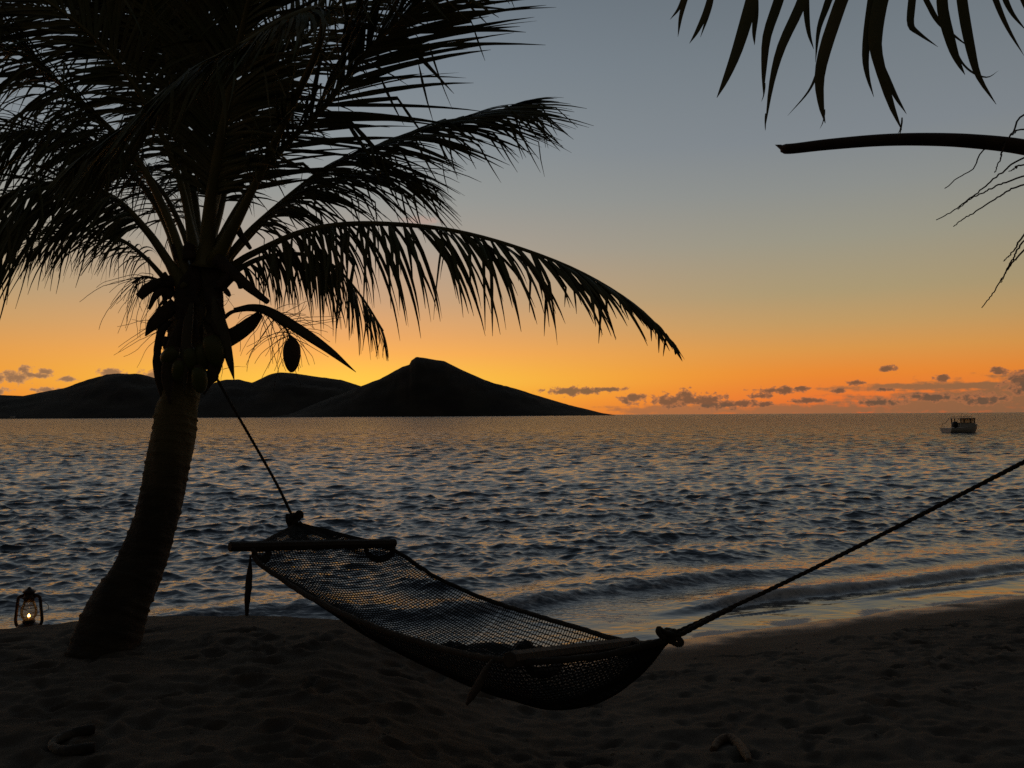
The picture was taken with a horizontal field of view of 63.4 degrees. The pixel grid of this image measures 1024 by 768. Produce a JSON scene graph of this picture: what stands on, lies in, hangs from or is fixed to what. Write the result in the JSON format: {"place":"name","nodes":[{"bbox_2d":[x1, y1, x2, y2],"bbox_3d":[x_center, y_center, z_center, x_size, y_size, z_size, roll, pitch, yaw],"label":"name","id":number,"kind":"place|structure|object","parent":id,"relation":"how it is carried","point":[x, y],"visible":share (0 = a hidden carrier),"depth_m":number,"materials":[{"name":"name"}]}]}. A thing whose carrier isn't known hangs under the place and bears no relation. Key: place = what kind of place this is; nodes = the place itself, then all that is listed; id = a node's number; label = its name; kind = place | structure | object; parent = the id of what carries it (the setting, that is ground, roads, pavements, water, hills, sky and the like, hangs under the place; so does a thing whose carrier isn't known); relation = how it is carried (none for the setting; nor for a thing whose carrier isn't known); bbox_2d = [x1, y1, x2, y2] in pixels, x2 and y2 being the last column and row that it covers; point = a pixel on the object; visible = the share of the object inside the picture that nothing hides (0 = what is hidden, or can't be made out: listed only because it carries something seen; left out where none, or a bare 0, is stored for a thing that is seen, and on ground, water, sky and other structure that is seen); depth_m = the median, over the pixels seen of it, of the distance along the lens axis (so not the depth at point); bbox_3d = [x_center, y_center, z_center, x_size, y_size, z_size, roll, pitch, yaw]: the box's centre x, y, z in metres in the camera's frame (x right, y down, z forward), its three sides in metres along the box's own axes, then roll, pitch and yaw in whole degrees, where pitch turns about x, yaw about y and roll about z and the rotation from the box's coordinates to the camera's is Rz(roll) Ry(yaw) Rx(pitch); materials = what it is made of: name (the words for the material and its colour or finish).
{"place":"outdoors","nodes":[
{"label":"outdoors","id":0,"kind":"place"},
{"bbox_2d":[47,724,94,755],"bbox_3d":[-1.900,1.544,3.576,0.184,0.054,0.280,1,-2,-27],"label":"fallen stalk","id":1,"kind":"object","parent":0,"point":[54,746],"visible":0.99,"depth_m":3.51,"materials":[{"name":"brown plant"}]},
{"bbox_2d":[0,372,359,418],"bbox_3d":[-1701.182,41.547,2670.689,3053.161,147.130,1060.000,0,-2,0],"label":"hill","id":2,"kind":"structure","parent":0,"point":[118,395],"depth_m":2332.75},
{"bbox_2d":[275,357,611,416],"bbox_3d":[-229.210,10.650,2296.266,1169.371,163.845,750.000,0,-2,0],"label":"hill","id":3,"kind":"structure","parent":0,"point":[420,387],"depth_m":2027.52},
{"bbox_2d":[0,412,1023,646],"bbox_3d":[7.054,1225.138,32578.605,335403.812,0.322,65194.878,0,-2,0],"label":"sea","id":4,"kind":"structure","parent":0,"point":[641,527],"depth_m":17.97,"materials":[{"name":"liquid"}]},
{"bbox_2d":[940,418,977,432],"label":"cabin boat","id":5,"kind":"object","parent":4,"relation":"on","point":[961,426],"visible":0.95,"depth_m":87.45,"materials":[{"name":"paint"}]},
{"bbox_2d":[0,595,1023,767],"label":"beach","id":6,"kind":"structure","parent":0,"point":[353,686],"depth_m":4.61,"materials":[{"name":"brown sand"}]},
{"bbox_2d":[14,587,48,627],"bbox_3d":[-3.498,1.627,6.026,0.220,0.310,0.197,0,-2,0],"label":"oil lantern","id":7,"kind":"object","parent":6,"relation":"on","point":[29,595],"visible":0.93,"depth_m":5.99,"materials":[{"name":"metal"}]},
{"bbox_2d":[0,0,684,659],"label":"coconut palm","id":8,"kind":"object","parent":6,"relation":"on","point":[194,56],"visible":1,"depth_m":5.63,"materials":[{"name":"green plant"}]},
{"bbox_2d":[188,369,1023,709],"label":"hammock","id":9,"kind":"object","parent":8,"relation":"hanging from","point":[474,671],"visible":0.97,"depth_m":4.33,"materials":[{"name":"fabric"}]},
{"bbox_2d":[443,641,466,649],"bbox_3d":[-0.514,2.326,6.944,0.355,0.322,0.314,0,-2,0],"label":"rock","id":10,"kind":"object","parent":6,"relation":"on","point":[455,645],"visible":0.06,"depth_m":6.90,"materials":[{"name":"black stone"}]},
{"bbox_2d":[466,642,516,654],"bbox_3d":[-0.172,2.281,6.921,0.595,0.251,0.462,0,-2,-16],"label":"rock","id":11,"kind":"object","parent":6,"relation":"on","point":[501,647],"visible":0.06,"depth_m":6.88,"materials":[{"name":"black stone"}]},
{"bbox_2d":[513,640,533,649],"bbox_3d":[0.081,2.292,6.990,0.271,0.273,0.237,1,-3,-32],"label":"rock","id":12,"kind":"object","parent":6,"relation":"on","point":[530,644],"visible":0.12,"depth_m":6.96,"materials":[{"name":"black stone"}]},
{"bbox_2d":[671,0,1023,307],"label":"coconut palm","id":13,"kind":"object","parent":6,"relation":"on","point":[875,13],"visible":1,"depth_m":2.47,"materials":[{"name":"green plant"}]},
{"bbox_2d":[0,0,1023,414],"label":"sky","id":14,"kind":"structure","parent":0,"point":[826,281],"materials":[{"name":"orange"}]},
{"bbox_2d":[710,733,750,761],"bbox_3d":[1.092,1.835,4.162,0.181,0.068,0.390,0,-2,0],"label":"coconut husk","id":15,"kind":"object","parent":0,"point":[733,740],"visible":0.98,"depth_m":4.22,"materials":[{"name":"brown plant"}]}
]}

